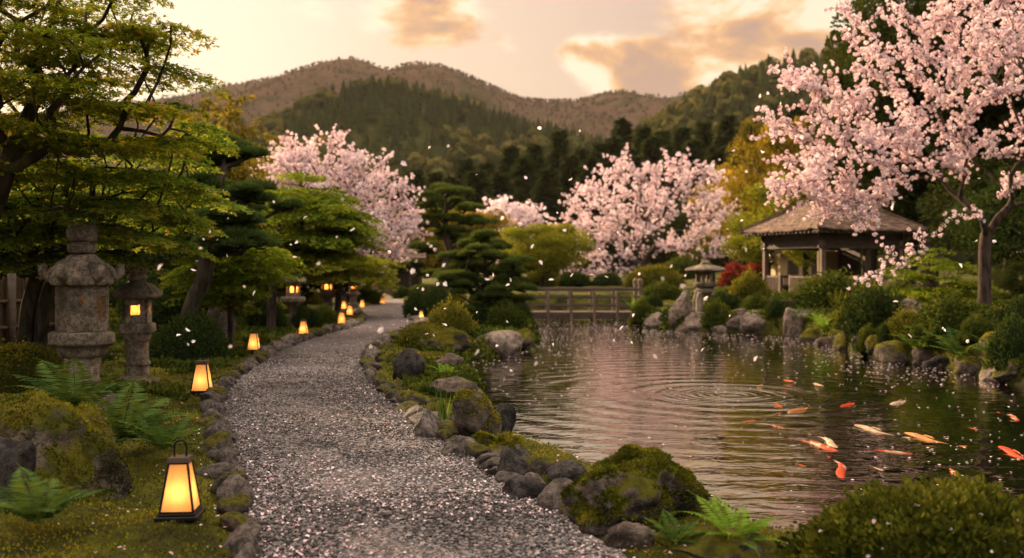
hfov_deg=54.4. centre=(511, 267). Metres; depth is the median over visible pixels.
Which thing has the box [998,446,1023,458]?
koi
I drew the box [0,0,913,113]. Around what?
sky
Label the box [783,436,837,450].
koi
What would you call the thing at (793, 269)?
window
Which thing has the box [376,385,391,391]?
edging stone
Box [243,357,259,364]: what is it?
edging stone
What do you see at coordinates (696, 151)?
cedar tree
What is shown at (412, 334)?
clipped shrub
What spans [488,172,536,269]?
cedar tree
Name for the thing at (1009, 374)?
rock
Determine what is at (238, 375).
edging stone
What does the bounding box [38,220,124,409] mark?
stone lantern
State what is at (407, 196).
cedar tree
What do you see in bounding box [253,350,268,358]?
edging stone
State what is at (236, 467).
edging stone
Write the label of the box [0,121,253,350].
maple tree
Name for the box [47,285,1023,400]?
ground cover
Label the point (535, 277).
clipped shrub
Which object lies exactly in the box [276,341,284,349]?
edging stone
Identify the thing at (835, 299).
grass tuft
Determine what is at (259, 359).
edging stone
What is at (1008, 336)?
clipped shrub
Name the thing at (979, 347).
fern
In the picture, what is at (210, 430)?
edging stone
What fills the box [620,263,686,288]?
clipped shrub
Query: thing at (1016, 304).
clipped shrub
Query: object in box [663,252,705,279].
clipped shrub
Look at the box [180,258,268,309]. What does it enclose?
broadleaf tree
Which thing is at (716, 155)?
cedar tree
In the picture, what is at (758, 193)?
broadleaf tree
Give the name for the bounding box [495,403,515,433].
rock
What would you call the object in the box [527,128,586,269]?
cedar tree
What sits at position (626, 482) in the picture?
mossy boulder
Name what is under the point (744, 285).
clipped shrub
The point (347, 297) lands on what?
broadleaf tree
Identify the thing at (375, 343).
edging stone
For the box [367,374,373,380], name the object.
edging stone
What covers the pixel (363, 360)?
edging stone
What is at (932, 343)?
fern
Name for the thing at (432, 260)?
broadleaf tree
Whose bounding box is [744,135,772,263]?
cedar tree
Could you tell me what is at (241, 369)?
edging stone
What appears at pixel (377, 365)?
edging stone
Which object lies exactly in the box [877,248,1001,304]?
maple tree
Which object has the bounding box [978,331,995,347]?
rock
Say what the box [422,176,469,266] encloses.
cedar tree
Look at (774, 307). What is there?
clipped shrub
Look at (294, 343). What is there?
edging stone
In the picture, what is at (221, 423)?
edging stone
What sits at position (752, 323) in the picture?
rock
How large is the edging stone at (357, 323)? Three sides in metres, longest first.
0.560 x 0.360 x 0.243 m
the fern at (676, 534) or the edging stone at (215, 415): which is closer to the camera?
the fern at (676, 534)
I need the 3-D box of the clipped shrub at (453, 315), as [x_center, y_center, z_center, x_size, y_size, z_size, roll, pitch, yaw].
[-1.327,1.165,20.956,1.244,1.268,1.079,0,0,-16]
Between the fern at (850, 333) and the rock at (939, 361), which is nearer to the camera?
the rock at (939, 361)
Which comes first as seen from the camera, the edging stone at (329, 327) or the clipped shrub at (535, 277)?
the edging stone at (329, 327)
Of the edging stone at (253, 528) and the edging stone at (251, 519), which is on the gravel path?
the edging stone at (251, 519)
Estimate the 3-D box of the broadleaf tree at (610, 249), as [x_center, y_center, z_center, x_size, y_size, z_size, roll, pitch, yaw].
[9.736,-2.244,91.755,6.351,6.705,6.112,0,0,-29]
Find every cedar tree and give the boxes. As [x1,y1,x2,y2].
[380,184,427,269]
[404,167,432,212]
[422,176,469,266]
[424,171,445,208]
[436,170,495,274]
[453,158,476,185]
[473,161,495,200]
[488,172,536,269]
[494,144,521,195]
[502,156,543,223]
[520,167,585,271]
[522,143,551,221]
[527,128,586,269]
[549,154,595,271]
[564,157,620,272]
[566,147,590,271]
[587,142,616,270]
[595,155,668,270]
[599,136,631,271]
[608,116,638,271]
[624,135,699,263]
[633,124,652,156]
[637,149,703,263]
[650,129,676,183]
[670,125,697,180]
[680,138,704,211]
[691,145,742,265]
[693,120,715,186]
[711,114,739,166]
[719,142,755,265]
[739,124,758,169]
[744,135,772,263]
[782,101,804,164]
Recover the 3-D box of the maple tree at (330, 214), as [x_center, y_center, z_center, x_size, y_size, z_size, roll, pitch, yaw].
[-4.039,-0.282,20.994,2.836,3.536,4.557,0,0,0]
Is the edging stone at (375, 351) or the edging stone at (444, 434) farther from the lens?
the edging stone at (375, 351)
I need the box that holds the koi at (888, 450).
[851,448,911,453]
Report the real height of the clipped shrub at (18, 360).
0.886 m
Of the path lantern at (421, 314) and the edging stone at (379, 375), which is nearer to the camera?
the edging stone at (379, 375)
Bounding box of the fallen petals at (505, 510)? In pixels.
[40,316,1021,557]
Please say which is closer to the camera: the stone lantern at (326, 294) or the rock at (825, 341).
the rock at (825, 341)
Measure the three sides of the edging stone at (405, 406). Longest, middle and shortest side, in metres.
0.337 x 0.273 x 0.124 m
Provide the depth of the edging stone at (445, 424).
8.74 m
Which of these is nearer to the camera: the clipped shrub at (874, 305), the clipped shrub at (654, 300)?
the clipped shrub at (874, 305)
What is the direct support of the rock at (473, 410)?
on the ground at (214, 533)
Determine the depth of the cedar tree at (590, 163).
101.46 m
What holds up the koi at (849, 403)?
on the pond water
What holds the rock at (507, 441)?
on the ground at (214, 533)
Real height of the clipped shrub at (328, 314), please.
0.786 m
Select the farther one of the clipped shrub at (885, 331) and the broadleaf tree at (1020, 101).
the broadleaf tree at (1020, 101)
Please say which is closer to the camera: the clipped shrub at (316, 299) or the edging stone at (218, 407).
the edging stone at (218, 407)
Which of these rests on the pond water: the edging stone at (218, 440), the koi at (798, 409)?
the koi at (798, 409)
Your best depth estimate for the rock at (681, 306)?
28.53 m
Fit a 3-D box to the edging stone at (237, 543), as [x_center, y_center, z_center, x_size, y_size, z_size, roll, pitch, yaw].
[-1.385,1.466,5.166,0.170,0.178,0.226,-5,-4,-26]
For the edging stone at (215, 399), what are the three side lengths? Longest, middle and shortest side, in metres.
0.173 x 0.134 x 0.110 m
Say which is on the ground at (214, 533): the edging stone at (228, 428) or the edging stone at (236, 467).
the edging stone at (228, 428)
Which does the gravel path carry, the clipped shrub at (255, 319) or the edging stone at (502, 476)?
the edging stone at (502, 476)
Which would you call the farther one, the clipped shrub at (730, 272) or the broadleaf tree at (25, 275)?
the clipped shrub at (730, 272)
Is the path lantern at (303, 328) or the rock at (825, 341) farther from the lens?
the rock at (825, 341)
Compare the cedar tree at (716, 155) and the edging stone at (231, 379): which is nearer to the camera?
the edging stone at (231, 379)
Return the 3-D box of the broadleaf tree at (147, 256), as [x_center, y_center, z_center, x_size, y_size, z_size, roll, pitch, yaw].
[-8.405,-0.338,19.885,4.074,3.426,4.234,0,0,-4]
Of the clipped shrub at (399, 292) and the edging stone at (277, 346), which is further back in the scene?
the clipped shrub at (399, 292)
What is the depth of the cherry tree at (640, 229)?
73.95 m
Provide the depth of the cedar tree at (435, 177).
127.45 m
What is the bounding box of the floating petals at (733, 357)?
[476,321,1014,511]
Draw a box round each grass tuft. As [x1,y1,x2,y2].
[434,386,454,419]
[522,445,555,462]
[624,295,647,307]
[827,290,846,307]
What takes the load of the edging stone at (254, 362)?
on the gravel path
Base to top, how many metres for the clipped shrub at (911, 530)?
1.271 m
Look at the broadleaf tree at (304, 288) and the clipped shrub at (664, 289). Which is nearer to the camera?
the broadleaf tree at (304, 288)
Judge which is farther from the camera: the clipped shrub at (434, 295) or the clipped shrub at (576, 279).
the clipped shrub at (576, 279)
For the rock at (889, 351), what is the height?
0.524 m
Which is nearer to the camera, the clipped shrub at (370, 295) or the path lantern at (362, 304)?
the path lantern at (362, 304)
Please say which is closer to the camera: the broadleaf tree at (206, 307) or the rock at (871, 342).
the rock at (871, 342)
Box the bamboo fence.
[0,273,54,348]
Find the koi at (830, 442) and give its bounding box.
[809,433,837,447]
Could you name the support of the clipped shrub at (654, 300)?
on the ground at (214, 533)
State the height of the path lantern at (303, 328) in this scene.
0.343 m
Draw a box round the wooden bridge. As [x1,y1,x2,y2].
[479,278,642,321]
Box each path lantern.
[154,439,205,521]
[189,360,213,395]
[247,331,260,352]
[298,319,307,334]
[337,311,346,323]
[340,300,346,309]
[346,304,353,316]
[360,299,364,307]
[418,310,423,316]
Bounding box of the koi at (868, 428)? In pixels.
[855,424,910,437]
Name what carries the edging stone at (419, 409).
on the gravel path
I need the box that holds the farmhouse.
[769,250,847,274]
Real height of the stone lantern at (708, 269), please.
1.530 m
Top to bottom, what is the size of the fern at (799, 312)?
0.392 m
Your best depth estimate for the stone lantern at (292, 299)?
23.37 m
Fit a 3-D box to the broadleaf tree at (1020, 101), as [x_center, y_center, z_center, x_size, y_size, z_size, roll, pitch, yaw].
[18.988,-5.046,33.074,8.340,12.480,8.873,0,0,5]
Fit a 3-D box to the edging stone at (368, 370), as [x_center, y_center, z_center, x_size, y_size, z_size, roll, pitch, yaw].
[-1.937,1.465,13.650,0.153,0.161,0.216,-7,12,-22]
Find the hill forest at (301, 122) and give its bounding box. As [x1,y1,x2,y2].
[109,73,632,269]
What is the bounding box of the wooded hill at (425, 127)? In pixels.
[292,96,638,269]
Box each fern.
[0,465,122,523]
[2,353,163,406]
[63,378,204,442]
[113,407,204,449]
[428,363,459,374]
[636,508,707,541]
[668,490,793,556]
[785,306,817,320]
[803,312,832,330]
[840,325,856,337]
[883,332,929,348]
[893,323,959,349]
[918,326,978,355]
[962,332,1023,356]
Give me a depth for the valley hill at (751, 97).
174.29 m
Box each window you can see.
[788,260,798,274]
[812,260,816,274]
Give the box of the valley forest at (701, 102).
[630,47,977,268]
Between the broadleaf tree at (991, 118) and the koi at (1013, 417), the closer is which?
the koi at (1013, 417)
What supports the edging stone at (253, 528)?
on the ground at (214, 533)
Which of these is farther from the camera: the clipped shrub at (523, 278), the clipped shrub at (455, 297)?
the clipped shrub at (523, 278)
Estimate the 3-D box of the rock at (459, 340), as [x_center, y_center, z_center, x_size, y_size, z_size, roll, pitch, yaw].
[-1.261,1.333,18.226,1.080,0.504,0.869,0,0,0]
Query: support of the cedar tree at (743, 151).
on the ground at (214, 533)
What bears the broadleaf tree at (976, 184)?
on the ground at (214, 533)
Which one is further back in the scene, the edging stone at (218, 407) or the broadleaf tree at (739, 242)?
the broadleaf tree at (739, 242)
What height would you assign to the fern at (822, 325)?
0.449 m
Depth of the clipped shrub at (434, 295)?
29.30 m
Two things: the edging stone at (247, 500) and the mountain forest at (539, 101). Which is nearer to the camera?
the edging stone at (247, 500)
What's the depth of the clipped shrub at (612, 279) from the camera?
53.96 m
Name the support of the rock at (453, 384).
on the ground at (214, 533)
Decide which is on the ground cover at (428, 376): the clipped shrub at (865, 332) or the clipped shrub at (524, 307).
the clipped shrub at (865, 332)
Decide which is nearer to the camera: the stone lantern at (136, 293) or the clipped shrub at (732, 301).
the stone lantern at (136, 293)
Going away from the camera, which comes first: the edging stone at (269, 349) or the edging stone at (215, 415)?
the edging stone at (215, 415)
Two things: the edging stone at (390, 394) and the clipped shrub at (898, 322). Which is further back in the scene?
the clipped shrub at (898, 322)
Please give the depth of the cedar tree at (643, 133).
123.49 m
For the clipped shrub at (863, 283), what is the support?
on the ground at (214, 533)
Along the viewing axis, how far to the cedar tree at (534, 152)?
121.37 m
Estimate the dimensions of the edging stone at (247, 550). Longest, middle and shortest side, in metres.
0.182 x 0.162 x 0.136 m
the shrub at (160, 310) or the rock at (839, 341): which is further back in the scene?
the rock at (839, 341)
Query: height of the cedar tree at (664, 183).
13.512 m
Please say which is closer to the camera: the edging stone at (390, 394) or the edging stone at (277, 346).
the edging stone at (390, 394)
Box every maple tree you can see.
[0,0,238,218]
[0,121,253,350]
[158,246,306,349]
[249,171,388,329]
[303,248,405,312]
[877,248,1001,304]
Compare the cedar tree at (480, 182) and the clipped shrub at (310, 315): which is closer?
the clipped shrub at (310, 315)
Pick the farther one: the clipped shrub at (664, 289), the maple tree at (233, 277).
the clipped shrub at (664, 289)
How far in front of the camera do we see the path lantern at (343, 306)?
33.33 m
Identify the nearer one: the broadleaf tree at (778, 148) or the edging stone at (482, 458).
the edging stone at (482, 458)
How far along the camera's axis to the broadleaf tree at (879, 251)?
44.55 m
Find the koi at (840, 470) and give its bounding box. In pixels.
[836,461,845,477]
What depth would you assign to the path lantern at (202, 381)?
11.42 m
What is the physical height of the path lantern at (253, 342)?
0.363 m
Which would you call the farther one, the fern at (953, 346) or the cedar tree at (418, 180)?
the cedar tree at (418, 180)
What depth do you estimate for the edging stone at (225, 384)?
11.99 m
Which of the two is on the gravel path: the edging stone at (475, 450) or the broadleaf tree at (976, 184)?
the edging stone at (475, 450)
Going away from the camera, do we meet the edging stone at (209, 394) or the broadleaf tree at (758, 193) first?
the edging stone at (209, 394)
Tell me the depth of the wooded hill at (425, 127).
356.79 m
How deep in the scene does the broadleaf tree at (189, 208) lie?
23.55 m
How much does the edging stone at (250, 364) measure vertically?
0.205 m
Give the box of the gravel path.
[222,298,626,557]
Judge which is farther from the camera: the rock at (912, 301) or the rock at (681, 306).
the rock at (681, 306)
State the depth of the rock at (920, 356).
18.36 m
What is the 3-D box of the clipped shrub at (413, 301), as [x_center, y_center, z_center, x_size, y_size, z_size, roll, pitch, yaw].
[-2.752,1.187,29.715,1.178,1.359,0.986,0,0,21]
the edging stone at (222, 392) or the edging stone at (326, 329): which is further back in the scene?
the edging stone at (326, 329)
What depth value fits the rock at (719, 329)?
27.29 m
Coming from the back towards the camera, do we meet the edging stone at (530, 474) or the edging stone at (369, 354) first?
the edging stone at (369, 354)
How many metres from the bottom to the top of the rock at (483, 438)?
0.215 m
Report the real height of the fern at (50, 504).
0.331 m
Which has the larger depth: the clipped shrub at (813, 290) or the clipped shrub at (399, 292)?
the clipped shrub at (399, 292)
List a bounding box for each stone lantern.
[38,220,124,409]
[112,259,162,382]
[281,266,306,324]
[318,268,337,307]
[346,281,359,308]
[685,259,725,310]
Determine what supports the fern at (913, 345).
on the ground at (214, 533)
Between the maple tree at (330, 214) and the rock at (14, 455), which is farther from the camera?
the maple tree at (330, 214)
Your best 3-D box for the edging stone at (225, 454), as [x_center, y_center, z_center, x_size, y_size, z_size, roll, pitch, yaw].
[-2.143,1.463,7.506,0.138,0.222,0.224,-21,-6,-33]
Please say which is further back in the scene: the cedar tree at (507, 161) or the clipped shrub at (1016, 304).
the cedar tree at (507, 161)
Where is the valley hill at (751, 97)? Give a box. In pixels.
[691,81,994,268]
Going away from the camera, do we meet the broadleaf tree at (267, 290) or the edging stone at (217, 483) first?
the edging stone at (217, 483)
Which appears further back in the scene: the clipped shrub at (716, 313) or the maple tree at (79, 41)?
the clipped shrub at (716, 313)
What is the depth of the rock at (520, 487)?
6.43 m
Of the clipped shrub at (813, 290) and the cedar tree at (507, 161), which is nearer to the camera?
the clipped shrub at (813, 290)
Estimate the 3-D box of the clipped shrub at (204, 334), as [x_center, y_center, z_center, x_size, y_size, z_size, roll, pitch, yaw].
[-4.927,1.192,15.266,1.400,1.263,1.168,0,0,-3]
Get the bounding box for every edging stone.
[196,461,233,478]
[199,390,225,402]
[199,399,214,412]
[199,416,230,428]
[201,431,234,451]
[203,409,224,419]
[203,425,235,442]
[206,386,227,398]
[206,448,239,460]
[208,402,224,414]
[209,420,228,426]
[209,470,247,492]
[210,397,220,402]
[211,413,224,420]
[216,380,229,390]
[216,447,239,464]
[216,474,253,500]
[216,496,248,513]
[218,376,236,383]
[219,511,259,531]
[223,425,234,434]
[223,521,261,549]
[227,532,261,557]
[228,371,240,379]
[231,464,244,471]
[235,493,253,506]
[235,542,256,557]
[236,362,252,369]
[236,365,247,374]
[242,363,250,371]
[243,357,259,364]
[246,359,259,365]
[246,517,256,521]
[251,354,266,361]
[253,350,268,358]
[256,355,263,362]
[259,345,274,356]
[267,341,281,351]
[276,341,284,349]
[281,333,301,343]
[282,339,297,345]
[308,328,324,336]
[308,330,316,337]
[321,325,331,333]
[321,327,329,333]
[330,324,337,332]
[339,323,351,328]
[346,319,359,324]
[359,357,375,365]
[360,348,380,356]
[363,351,374,358]
[363,353,381,361]
[363,362,381,369]
[366,368,373,374]
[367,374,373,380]
[369,341,379,347]
[373,371,385,382]
[374,334,389,344]
[374,379,400,388]
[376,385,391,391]
[385,387,401,398]
[390,397,398,402]
[394,390,431,404]
[395,401,418,412]
[403,405,425,417]
[408,411,449,422]
[416,407,425,412]
[436,428,454,439]
[437,420,460,435]
[465,442,489,458]
[476,452,500,466]
[481,457,499,469]
[485,466,497,475]
[495,471,522,482]
[525,472,545,484]
[537,478,572,511]
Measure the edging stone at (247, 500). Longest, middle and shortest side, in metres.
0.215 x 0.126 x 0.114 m
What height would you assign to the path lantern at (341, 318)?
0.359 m
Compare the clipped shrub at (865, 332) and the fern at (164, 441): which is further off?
the clipped shrub at (865, 332)
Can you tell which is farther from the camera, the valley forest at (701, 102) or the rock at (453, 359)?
the valley forest at (701, 102)
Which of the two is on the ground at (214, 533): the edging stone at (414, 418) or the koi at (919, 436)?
the edging stone at (414, 418)
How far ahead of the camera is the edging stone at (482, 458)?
7.48 m
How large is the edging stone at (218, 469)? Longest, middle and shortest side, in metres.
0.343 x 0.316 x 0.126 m
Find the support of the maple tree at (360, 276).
on the ground at (214, 533)
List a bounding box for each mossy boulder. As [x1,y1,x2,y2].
[0,389,133,501]
[558,443,710,536]
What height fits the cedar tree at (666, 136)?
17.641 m
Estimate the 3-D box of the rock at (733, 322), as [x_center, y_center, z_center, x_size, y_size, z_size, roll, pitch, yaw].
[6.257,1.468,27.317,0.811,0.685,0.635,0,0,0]
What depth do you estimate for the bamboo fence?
13.70 m
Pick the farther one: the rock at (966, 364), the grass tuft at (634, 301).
the grass tuft at (634, 301)
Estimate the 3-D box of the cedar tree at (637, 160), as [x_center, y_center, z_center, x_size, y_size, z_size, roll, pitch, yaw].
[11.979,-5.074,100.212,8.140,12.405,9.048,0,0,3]
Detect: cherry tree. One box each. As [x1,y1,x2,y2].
[252,124,436,308]
[476,194,550,262]
[546,142,740,276]
[749,0,1023,307]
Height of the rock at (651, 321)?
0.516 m
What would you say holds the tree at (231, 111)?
on the ground at (214, 533)
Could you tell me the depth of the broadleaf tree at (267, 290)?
27.13 m
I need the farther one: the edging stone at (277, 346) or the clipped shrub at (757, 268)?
the clipped shrub at (757, 268)
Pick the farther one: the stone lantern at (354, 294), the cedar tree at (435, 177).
the cedar tree at (435, 177)
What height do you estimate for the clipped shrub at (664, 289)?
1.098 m
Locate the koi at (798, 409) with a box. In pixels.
[788,405,808,412]
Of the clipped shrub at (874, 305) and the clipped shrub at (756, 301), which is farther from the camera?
the clipped shrub at (756, 301)
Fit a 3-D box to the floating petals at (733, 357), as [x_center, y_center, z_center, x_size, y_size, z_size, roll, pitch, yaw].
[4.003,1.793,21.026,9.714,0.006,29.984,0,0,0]
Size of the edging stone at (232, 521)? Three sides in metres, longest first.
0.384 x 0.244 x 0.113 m
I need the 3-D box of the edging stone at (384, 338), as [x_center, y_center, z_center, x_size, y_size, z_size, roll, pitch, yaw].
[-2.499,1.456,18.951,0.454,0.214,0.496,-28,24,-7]
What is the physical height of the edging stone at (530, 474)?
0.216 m
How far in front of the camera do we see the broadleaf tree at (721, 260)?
82.73 m
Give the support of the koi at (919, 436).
in the pond water
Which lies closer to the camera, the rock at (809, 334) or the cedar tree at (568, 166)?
the rock at (809, 334)
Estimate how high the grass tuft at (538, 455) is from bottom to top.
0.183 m
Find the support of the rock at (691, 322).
on the ground at (214, 533)
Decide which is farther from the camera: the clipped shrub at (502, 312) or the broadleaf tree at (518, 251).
the broadleaf tree at (518, 251)
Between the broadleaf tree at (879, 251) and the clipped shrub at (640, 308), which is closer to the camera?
the clipped shrub at (640, 308)
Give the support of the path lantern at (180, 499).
on the ground at (214, 533)
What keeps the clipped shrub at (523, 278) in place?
on the ground at (214, 533)
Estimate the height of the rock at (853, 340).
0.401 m
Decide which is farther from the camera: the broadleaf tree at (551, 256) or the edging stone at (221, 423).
the broadleaf tree at (551, 256)
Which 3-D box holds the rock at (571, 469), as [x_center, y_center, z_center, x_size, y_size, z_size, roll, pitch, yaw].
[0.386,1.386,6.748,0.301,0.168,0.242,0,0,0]
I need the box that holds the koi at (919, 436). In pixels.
[905,432,965,446]
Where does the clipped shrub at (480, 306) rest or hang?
on the ground at (214, 533)
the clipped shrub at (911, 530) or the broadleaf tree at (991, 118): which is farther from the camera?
the broadleaf tree at (991, 118)
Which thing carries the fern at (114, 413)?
on the ground at (214, 533)
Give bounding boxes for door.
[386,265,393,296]
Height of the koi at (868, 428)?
0.086 m
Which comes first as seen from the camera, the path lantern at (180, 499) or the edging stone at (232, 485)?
the path lantern at (180, 499)
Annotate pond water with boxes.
[468,319,1023,531]
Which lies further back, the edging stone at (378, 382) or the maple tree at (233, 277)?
the maple tree at (233, 277)
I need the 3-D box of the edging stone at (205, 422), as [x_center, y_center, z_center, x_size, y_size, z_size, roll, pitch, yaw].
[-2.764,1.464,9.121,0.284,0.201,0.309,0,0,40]
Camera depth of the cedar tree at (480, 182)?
97.42 m
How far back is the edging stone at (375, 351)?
16.82 m
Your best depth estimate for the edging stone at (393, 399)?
11.02 m
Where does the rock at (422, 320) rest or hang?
on the ground at (214, 533)
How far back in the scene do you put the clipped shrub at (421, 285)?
47.56 m
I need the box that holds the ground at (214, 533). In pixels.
[0,269,1023,557]
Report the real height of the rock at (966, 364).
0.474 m
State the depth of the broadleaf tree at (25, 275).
18.39 m
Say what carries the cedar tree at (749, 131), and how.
on the ground at (214, 533)
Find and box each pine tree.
[100,130,305,318]
[388,182,499,289]
[432,229,539,304]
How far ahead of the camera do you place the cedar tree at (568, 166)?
109.45 m
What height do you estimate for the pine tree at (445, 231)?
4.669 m
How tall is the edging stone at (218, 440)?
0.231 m
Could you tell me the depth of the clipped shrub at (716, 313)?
27.51 m
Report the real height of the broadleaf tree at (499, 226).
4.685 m
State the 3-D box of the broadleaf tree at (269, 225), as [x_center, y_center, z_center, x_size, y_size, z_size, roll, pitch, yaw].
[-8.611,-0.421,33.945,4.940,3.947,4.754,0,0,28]
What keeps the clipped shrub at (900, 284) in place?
on the ground at (214, 533)
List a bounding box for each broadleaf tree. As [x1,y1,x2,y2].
[0,172,103,294]
[2,182,184,308]
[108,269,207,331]
[118,162,263,310]
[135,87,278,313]
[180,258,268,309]
[195,263,311,314]
[256,221,313,301]
[264,226,363,306]
[333,246,394,301]
[383,211,457,269]
[437,207,514,271]
[493,236,544,268]
[495,222,596,286]
[557,239,597,271]
[584,207,653,273]
[645,199,707,262]
[681,228,760,267]
[687,161,793,263]
[719,115,844,238]
[719,209,793,274]
[739,171,861,274]
[806,0,916,275]
[807,170,886,259]
[813,0,998,286]
[830,96,960,285]
[887,0,1023,289]
[916,128,1023,290]
[939,166,1023,266]
[954,1,1023,166]
[991,259,1023,297]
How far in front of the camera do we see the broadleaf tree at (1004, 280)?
23.82 m
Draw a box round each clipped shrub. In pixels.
[0,336,63,395]
[149,304,238,360]
[244,296,289,327]
[289,303,323,327]
[305,288,322,304]
[316,303,338,323]
[357,284,384,304]
[392,285,409,298]
[393,319,451,348]
[402,287,426,317]
[408,283,448,294]
[418,286,450,317]
[425,294,478,336]
[448,290,467,308]
[460,296,496,324]
[485,297,531,330]
[512,274,531,284]
[514,301,534,320]
[526,268,560,286]
[557,270,593,286]
[591,270,623,286]
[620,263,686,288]
[628,297,656,324]
[643,280,692,300]
[644,293,663,306]
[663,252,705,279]
[699,297,733,326]
[703,289,741,310]
[718,259,747,286]
[728,267,771,300]
[739,291,769,309]
[740,260,762,279]
[764,295,790,317]
[773,470,1023,557]
[781,266,882,307]
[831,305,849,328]
[833,279,918,334]
[848,279,886,300]
[853,322,876,355]
[876,321,892,341]
[883,279,924,299]
[885,304,916,338]
[900,288,1001,342]
[955,311,998,343]
[982,306,1023,371]
[996,293,1023,323]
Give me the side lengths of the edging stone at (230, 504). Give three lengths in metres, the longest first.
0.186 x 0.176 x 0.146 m
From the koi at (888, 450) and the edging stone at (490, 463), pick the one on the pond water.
the koi at (888, 450)
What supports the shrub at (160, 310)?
on the ground at (214, 533)
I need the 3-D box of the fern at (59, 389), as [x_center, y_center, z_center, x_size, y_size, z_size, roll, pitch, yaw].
[-3.608,0.927,8.219,1.330,0.546,1.374,0,0,10]
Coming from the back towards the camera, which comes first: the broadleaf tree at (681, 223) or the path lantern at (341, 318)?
the broadleaf tree at (681, 223)
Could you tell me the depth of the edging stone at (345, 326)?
24.12 m
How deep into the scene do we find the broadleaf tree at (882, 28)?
35.48 m
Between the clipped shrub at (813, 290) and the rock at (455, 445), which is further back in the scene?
the clipped shrub at (813, 290)
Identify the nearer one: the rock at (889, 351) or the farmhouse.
the rock at (889, 351)
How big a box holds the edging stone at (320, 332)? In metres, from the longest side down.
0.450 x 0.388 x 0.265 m
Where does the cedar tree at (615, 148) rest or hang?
on the ground at (214, 533)
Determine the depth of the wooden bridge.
33.00 m
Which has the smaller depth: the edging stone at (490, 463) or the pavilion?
the edging stone at (490, 463)
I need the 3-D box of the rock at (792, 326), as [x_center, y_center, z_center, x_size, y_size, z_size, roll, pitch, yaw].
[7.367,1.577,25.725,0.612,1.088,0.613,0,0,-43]
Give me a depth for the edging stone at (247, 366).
14.12 m
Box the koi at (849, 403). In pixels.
[840,402,854,406]
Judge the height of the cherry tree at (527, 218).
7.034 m
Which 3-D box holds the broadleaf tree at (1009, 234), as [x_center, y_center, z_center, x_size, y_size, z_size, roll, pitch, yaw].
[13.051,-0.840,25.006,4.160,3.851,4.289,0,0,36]
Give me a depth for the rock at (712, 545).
5.12 m
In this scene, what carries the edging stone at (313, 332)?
on the ground at (214, 533)
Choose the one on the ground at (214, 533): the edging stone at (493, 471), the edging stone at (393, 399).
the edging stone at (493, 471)
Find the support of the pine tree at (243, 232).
on the ground at (214, 533)
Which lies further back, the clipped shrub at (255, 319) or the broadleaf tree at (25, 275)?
the clipped shrub at (255, 319)
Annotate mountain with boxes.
[5,59,686,170]
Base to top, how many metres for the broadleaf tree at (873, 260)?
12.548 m
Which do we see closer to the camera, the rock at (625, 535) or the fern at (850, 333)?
the rock at (625, 535)
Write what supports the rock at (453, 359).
on the ground at (214, 533)
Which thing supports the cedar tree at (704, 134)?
on the ground at (214, 533)
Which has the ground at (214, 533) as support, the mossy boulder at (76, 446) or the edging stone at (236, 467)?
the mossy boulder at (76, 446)
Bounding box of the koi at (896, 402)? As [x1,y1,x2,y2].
[890,397,905,404]
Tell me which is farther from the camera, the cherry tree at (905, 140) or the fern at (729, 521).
the cherry tree at (905, 140)
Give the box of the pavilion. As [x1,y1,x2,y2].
[741,189,927,292]
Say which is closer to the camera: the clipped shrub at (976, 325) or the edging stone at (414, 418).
the edging stone at (414, 418)
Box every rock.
[0,437,36,503]
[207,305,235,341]
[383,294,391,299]
[392,348,424,379]
[414,317,427,324]
[414,409,440,437]
[419,326,471,352]
[423,376,484,393]
[435,353,463,365]
[439,435,474,455]
[450,387,502,436]
[471,430,497,446]
[474,330,522,356]
[487,434,529,452]
[494,447,534,476]
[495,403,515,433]
[501,475,545,500]
[516,327,535,349]
[527,456,555,475]
[547,459,587,480]
[603,521,655,549]
[644,312,664,327]
[653,526,777,557]
[668,290,692,326]
[675,311,704,331]
[710,325,726,332]
[725,308,748,329]
[739,310,766,333]
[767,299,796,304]
[782,307,810,337]
[799,327,819,341]
[815,336,833,344]
[832,331,847,349]
[851,332,858,350]
[864,335,880,354]
[874,340,910,362]
[898,298,921,316]
[911,346,932,364]
[922,355,948,367]
[952,354,979,374]
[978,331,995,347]
[979,368,994,380]
[991,357,1022,382]
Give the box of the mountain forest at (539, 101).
[16,55,686,162]
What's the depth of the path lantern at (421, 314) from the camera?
27.94 m
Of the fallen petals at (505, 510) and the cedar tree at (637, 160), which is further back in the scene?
the cedar tree at (637, 160)
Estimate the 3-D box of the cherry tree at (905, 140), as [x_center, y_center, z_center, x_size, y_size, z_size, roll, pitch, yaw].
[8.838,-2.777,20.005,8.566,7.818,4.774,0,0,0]
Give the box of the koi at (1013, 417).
[997,411,1018,419]
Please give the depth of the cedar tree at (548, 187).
105.27 m

